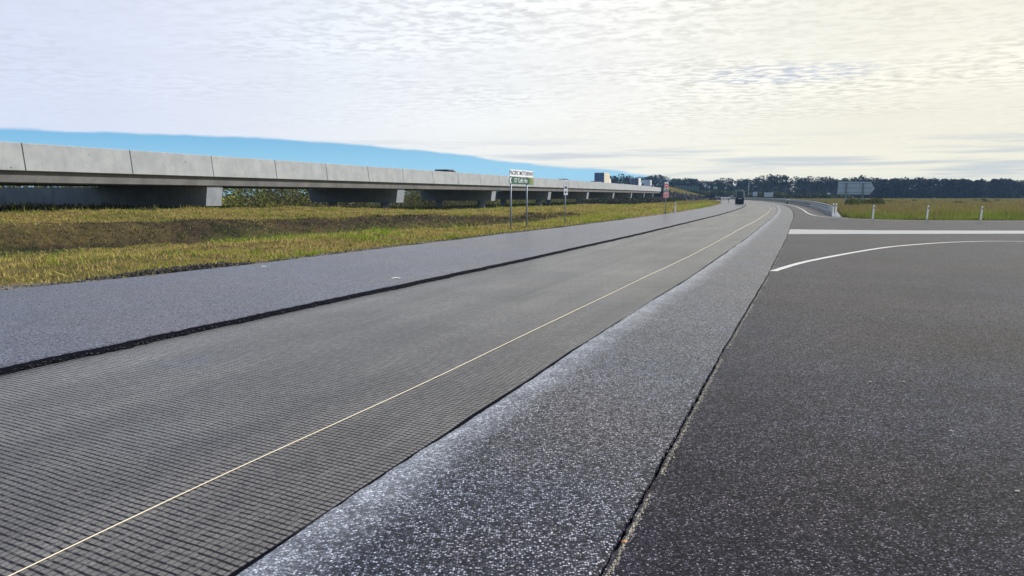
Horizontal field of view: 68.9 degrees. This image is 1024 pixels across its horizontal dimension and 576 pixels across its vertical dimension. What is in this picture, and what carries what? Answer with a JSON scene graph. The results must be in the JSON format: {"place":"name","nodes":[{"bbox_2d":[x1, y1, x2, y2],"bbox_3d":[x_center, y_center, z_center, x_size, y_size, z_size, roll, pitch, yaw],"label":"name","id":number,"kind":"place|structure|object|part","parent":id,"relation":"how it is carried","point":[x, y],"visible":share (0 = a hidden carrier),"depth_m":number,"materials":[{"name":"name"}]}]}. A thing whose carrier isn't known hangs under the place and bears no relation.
{"place":"outdoors","nodes":[
{"label":"outdoors","id":0,"kind":"place"},
{"bbox_2d":[0,187,1022,285],"bbox_3d":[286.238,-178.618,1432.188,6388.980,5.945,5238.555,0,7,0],"label":"ground","id":1,"kind":"structure","parent":0,"point":[66,241],"depth_m":34.10,"materials":[{"name":"green plant"}]},
{"bbox_2d":[0,185,609,207],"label":"rough scrub","id":2,"kind":"object","parent":1,"relation":"on","point":[293,197],"visible":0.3,"depth_m":97.17,"materials":[{"name":"green plant"}]},
{"bbox_2d":[0,141,660,208],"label":"viaduct","id":3,"kind":"object","parent":1,"relation":"on","point":[118,176],"visible":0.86,"depth_m":57.15,"materials":[{"name":"concrete"}]},
{"bbox_2d":[435,169,455,171],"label":"utility car","id":4,"kind":"object","parent":3,"relation":"on","point":[446,170],"visible":0.15,"depth_m":94.34,"materials":[{"name":"white paint"}]},
{"bbox_2d":[594,173,610,182],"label":"box truck","id":5,"kind":"object","parent":3,"relation":"on","point":[602,177],"visible":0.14,"depth_m":184.98,"materials":[{"name":"beige paint"}]},
{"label":"rear door","id":6,"kind":"part","parent":5,"relation":"part of","materials":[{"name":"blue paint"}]},
{"bbox_2d":[631,178,640,185],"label":"box truck","id":7,"kind":"object","parent":3,"relation":"on","point":[635,181],"visible":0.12,"depth_m":239.45,"materials":[{"name":"white paint"}]},
{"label":"rear door","id":8,"kind":"part","parent":7,"relation":"part of","materials":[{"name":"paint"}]},
{"bbox_2d":[644,180,651,185],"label":"box truck","id":9,"kind":"object","parent":3,"relation":"on","point":[647,182],"visible":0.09,"depth_m":276.75,"materials":[{"name":"white paint"}]},
{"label":"rear door","id":10,"kind":"part","parent":9,"relation":"part of","materials":[{"name":"white metal"}]},
{"bbox_2d":[0,186,720,286],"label":"verge grass","id":11,"kind":"structure","parent":1,"relation":"on","point":[601,212],"depth_m":39.54,"materials":[{"name":"green plant"}]},
{"bbox_2d":[0,202,721,290],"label":"gravel shoulder","id":12,"kind":"object","parent":1,"relation":"on","point":[9,287],"visible":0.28,"depth_m":18.88},
{"bbox_2d":[0,219,622,289],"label":"asphalt spoil","id":13,"kind":"object","parent":12,"relation":"on","point":[207,265],"visible":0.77,"depth_m":16.36,"materials":[{"name":"black asphalt"}]},
{"bbox_2d":[709,194,714,199],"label":"dark wagon","id":14,"kind":"object","parent":12,"relation":"on","point":[712,197],"visible":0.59,"depth_m":228.22,"materials":[{"name":"paint"}]},
{"bbox_2d":[0,200,744,367],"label":"fresh lane","id":15,"kind":"structure","parent":1,"relation":"on","point":[40,322],"depth_m":12.88,"materials":[{"name":"grey asphalt"}]},
{"bbox_2d":[735,189,744,203],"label":"truck","id":16,"kind":"object","parent":15,"relation":"on","point":[739,197],"visible":0.99,"depth_m":133.88,"materials":[{"name":"black paint"}]},
{"bbox_2d":[0,199,777,575],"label":"milled lane","id":17,"kind":"structure","parent":1,"relation":"on","point":[344,499],"depth_m":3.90,"materials":[{"name":"grey asphalt"}]},
{"bbox_2d":[0,219,700,371],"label":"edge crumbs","id":18,"kind":"object","parent":17,"relation":"on","point":[289,310],"visible":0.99,"depth_m":9.64,"materials":[{"name":"black asphalt"}]},
{"bbox_2d":[0,204,745,375],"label":"cut edge","id":19,"kind":"object","parent":17,"relation":"on","point":[34,363],"visible":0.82,"depth_m":9.70,"materials":[{"name":"black asphalt"}]},
{"bbox_2d":[9,206,770,575],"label":"string line","id":20,"kind":"object","parent":17,"relation":"on","point":[293,442],"visible":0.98,"depth_m":4.79,"materials":[{"name":"white"}]},
{"bbox_2d":[236,198,793,575],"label":"shoulder lane","id":21,"kind":"structure","parent":1,"relation":"on","point":[553,470],"depth_m":4.45,"materials":[{"name":"grey asphalt"}]},
{"bbox_2d":[509,169,532,228],"bbox_3d":[0.465,-4.310,38.985,0.119,3.638,3.682,3,8,21],"label":"direction sign","id":22,"kind":"object","parent":1,"relation":"on","point":[521,175],"visible":0.99,"depth_m":38.72,"materials":[{"name":"white metal"}]},
{"bbox_2d":[564,180,567,222],"bbox_3d":[3.125,-4.745,43.769,0.340,3.120,0.093,-6,9,-42],"label":"arrow sign","id":23,"kind":"object","parent":1,"relation":"on","point":[565,187],"visible":0.95,"depth_m":43.66,"materials":[{"name":"white metal"}]},
{"bbox_2d":[610,176,619,183],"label":"gum tree","id":24,"kind":"object","parent":1,"relation":"on","point":[615,178],"visible":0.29,"depth_m":456.85,"materials":[{"name":"green plant"}]},
{"bbox_2d":[612,174,630,183],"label":"gum tree","id":25,"kind":"object","parent":1,"relation":"on","point":[622,180],"visible":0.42,"depth_m":474.38,"materials":[{"name":"green plant"}]},
{"bbox_2d":[233,177,1023,197],"bbox_3d":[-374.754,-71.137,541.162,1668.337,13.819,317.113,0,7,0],"label":"woodland","id":26,"kind":"object","parent":1,"relation":"on","point":[922,187],"visible":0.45,"depth_m":392.00,"materials":[{"name":"green plant"}]},
{"bbox_2d":[623,175,633,184],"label":"gum tree","id":27,"kind":"object","parent":1,"relation":"on","point":[628,179],"visible":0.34,"depth_m":464.82,"materials":[{"name":"green plant"}]},
{"bbox_2d":[581,196,686,204],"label":"dark brush","id":28,"kind":"object","parent":1,"relation":"on","point":[634,201],"visible":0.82,"depth_m":160.57,"materials":[{"name":"green plant"}]},
{"bbox_2d":[636,176,647,185],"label":"gum tree","id":29,"kind":"object","parent":1,"relation":"on","point":[643,179],"visible":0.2,"depth_m":454.20,"materials":[{"name":"green plant"}]},
{"bbox_2d":[650,174,664,188],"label":"gum tree","id":30,"kind":"object","parent":1,"relation":"on","point":[655,179],"visible":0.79,"depth_m":467.25,"materials":[{"name":"green plant"}]},
{"bbox_2d":[657,176,673,189],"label":"gum tree","id":31,"kind":"object","parent":1,"relation":"on","point":[666,180],"visible":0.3,"depth_m":476.01,"materials":[{"name":"green plant"}]},
{"bbox_2d":[663,182,668,213],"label":"no entry sign","id":32,"kind":"object","parent":1,"relation":"on","point":[666,189],"visible":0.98,"depth_m":66.94,"materials":[{"name":"red metal"}]},
{"bbox_2d":[670,178,680,187],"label":"gum tree","id":33,"kind":"object","parent":1,"relation":"on","point":[675,181],"visible":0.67,"depth_m":463.92,"materials":[{"name":"green plant"}]},
{"bbox_2d":[671,178,685,185],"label":"gum tree","id":34,"kind":"object","parent":1,"relation":"on","point":[684,184],"visible":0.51,"depth_m":463.66,"materials":[{"name":"green plant"}]},
{"bbox_2d":[653,190,708,200],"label":"rock beaching","id":35,"kind":"object","parent":1,"relation":"on","point":[695,197],"visible":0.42,"depth_m":275.91,"materials":[{"name":"grey stone"}]},
{"bbox_2d":[674,185,698,192],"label":"barrier fence","id":36,"kind":"object","parent":1,"relation":"on","point":[689,188],"visible":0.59,"depth_m":396.45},
{"bbox_2d":[682,178,694,185],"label":"gum tree","id":37,"kind":"object","parent":1,"relation":"on","point":[690,180],"visible":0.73,"depth_m":463.42,"materials":[{"name":"green plant"}]},
{"bbox_2d":[689,178,700,187],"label":"gum tree","id":38,"kind":"object","parent":1,"relation":"on","point":[695,184],"visible":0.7,"depth_m":464.55,"materials":[{"name":"green plant"}]},
{"bbox_2d":[699,181,706,189],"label":"gum tree","id":39,"kind":"object","parent":1,"relation":"on","point":[701,186],"visible":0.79,"depth_m":473.38,"materials":[{"name":"green plant"}]},
{"bbox_2d":[705,181,715,190],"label":"gum tree","id":40,"kind":"object","parent":1,"relation":"on","point":[710,184],"visible":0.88,"depth_m":481.63,"materials":[{"name":"green plant"}]},
{"bbox_2d":[713,180,722,190],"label":"gum tree","id":41,"kind":"object","parent":1,"relation":"on","point":[716,185],"visible":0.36,"depth_m":485.20,"materials":[{"name":"green plant"}]},
{"bbox_2d":[715,178,731,190],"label":"gum tree","id":42,"kind":"object","parent":1,"relation":"on","point":[725,184],"visible":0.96,"depth_m":467.88,"materials":[{"name":"green plant"}]},
{"bbox_2d":[722,178,734,190],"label":"gum tree","id":43,"kind":"object","parent":1,"relation":"on","point":[732,186],"visible":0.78,"depth_m":469.84,"materials":[{"name":"green plant"}]},
{"bbox_2d":[733,178,745,190],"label":"gum tree","id":44,"kind":"object","parent":1,"relation":"on","point":[738,184],"visible":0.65,"depth_m":488.38,"materials":[{"name":"green plant"}]},
{"bbox_2d":[740,178,753,189],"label":"gum tree","id":45,"kind":"object","parent":1,"relation":"on","point":[747,183],"visible":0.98,"depth_m":468.49,"materials":[{"name":"green plant"}]},
{"bbox_2d":[750,178,761,191],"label":"gum tree","id":46,"kind":"object","parent":1,"relation":"on","point":[755,186],"visible":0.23,"depth_m":478.41,"materials":[{"name":"green plant"}]},
{"bbox_2d":[752,175,770,191],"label":"gum tree","id":47,"kind":"object","parent":1,"relation":"on","point":[763,183],"visible":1,"depth_m":450.05,"materials":[{"name":"green plant"}]},
{"bbox_2d":[764,192,772,200],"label":"sign","id":48,"kind":"object","parent":1,"relation":"on","point":[768,194],"visible":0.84,"depth_m":223.26,"materials":[{"name":"grey metal"}]},
{"bbox_2d":[763,174,774,190],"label":"gum tree","id":49,"kind":"object","parent":1,"relation":"on","point":[769,186],"visible":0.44,"depth_m":467.73,"materials":[{"name":"green plant"}]},
{"bbox_2d":[688,190,853,198],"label":"roadside bushes","id":50,"kind":"object","parent":1,"relation":"on","point":[722,193],"visible":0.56,"depth_m":337.27,"materials":[{"name":"green plant"}]},
{"bbox_2d":[768,174,786,190],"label":"gum tree","id":51,"kind":"object","parent":1,"relation":"on","point":[775,180],"visible":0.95,"depth_m":454.45,"materials":[{"name":"green plant"}]},
{"bbox_2d":[778,175,793,191],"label":"gum tree","id":52,"kind":"object","parent":1,"relation":"on","point":[785,182],"visible":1,"depth_m":451.67,"materials":[{"name":"green plant"}]},
{"bbox_2d":[790,176,799,191],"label":"gum tree","id":53,"kind":"object","parent":1,"relation":"on","point":[795,187],"visible":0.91,"depth_m":464.25,"materials":[{"name":"green plant"}]},
{"bbox_2d":[797,177,810,192],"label":"gum tree","id":54,"kind":"object","parent":1,"relation":"on","point":[803,185],"visible":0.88,"depth_m":464.06,"materials":[{"name":"green plant"}]},
{"bbox_2d":[802,176,819,190],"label":"gum tree","id":55,"kind":"object","parent":1,"relation":"on","point":[809,181],"visible":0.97,"depth_m":460.28,"materials":[{"name":"green plant"}]},
{"bbox_2d":[811,177,824,192],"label":"gum tree","id":56,"kind":"object","parent":1,"relation":"on","point":[818,188],"visible":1,"depth_m":457.86,"materials":[{"name":"green plant"}]},
{"bbox_2d":[821,176,835,189],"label":"gum tree","id":57,"kind":"object","parent":1,"relation":"on","point":[827,181],"visible":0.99,"depth_m":456.32,"materials":[{"name":"green plant"}]},
{"bbox_2d":[829,179,841,193],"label":"gum tree","id":58,"kind":"object","parent":1,"relation":"on","point":[834,184],"visible":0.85,"depth_m":453.34,"materials":[{"name":"green plant"}]},
{"bbox_2d":[744,198,1023,219],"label":"field grass","id":59,"kind":"structure","parent":1,"relation":"on","point":[970,209],"depth_m":61.96,"materials":[{"name":"green plant"}]},
{"bbox_2d":[837,182,874,200],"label":"sign","id":60,"kind":"object","parent":59,"relation":"on","point":[861,188],"visible":0.89,"depth_m":105.06,"materials":[{"name":"grey metal"}]},
{"bbox_2d":[844,197,999,205],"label":"field weeds","id":61,"kind":"object","parent":1,"relation":"on","point":[857,201],"visible":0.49,"depth_m":100.66,"materials":[{"name":"green plant"}]},
{"bbox_2d":[0,0,1023,195],"label":"sky","id":62,"kind":"structure","parent":0,"point":[702,90],"materials":[{"name":"white"}]},
{"bbox_2d":[751,200,831,215],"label":"shoulder","id":63,"kind":"object","parent":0,"point":[797,211],"visible":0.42,"depth_m":78.93},
{"bbox_2d":[720,197,840,216],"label":"guard rail","id":64,"kind":"object","parent":63,"relation":"on","point":[825,207],"visible":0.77,"depth_m":104.47,"materials":[{"name":"metal"}]},
{"bbox_2d":[602,216,1023,575],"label":"side road","id":65,"kind":"structure","parent":0,"point":[805,447],"depth_m":5.24,"materials":[{"name":"grey asphalt"}]},
{"bbox_2d":[615,293,757,550],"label":"joint crumbs","id":66,"kind":"object","parent":65,"relation":"on","point":[688,415],"visible":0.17,"depth_m":5.59,"materials":[{"name":"black asphalt"}]},
{"bbox_2d":[605,248,782,575],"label":"joint chips","id":67,"kind":"object","parent":65,"relation":"on","point":[630,530],"visible":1,"depth_m":4.58,"materials":[{"name":"grey gravel"}]},
{"bbox_2d":[770,241,977,270],"bbox_3d":[15.771,-1.005,21.057,20.574,0.001,10.532,0,7,0],"label":"turning line","id":68,"kind":"object","parent":65,"relation":"on","point":[784,267],"visible":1,"depth_m":19.63,"materials":[{"name":"paint"}]},
{"bbox_2d":[788,229,1023,233],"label":"stop band","id":69,"kind":"object","parent":65,"relation":"on","point":[799,231],"visible":1,"depth_m":32.26,"materials":[{"name":"paint"}]}
]}

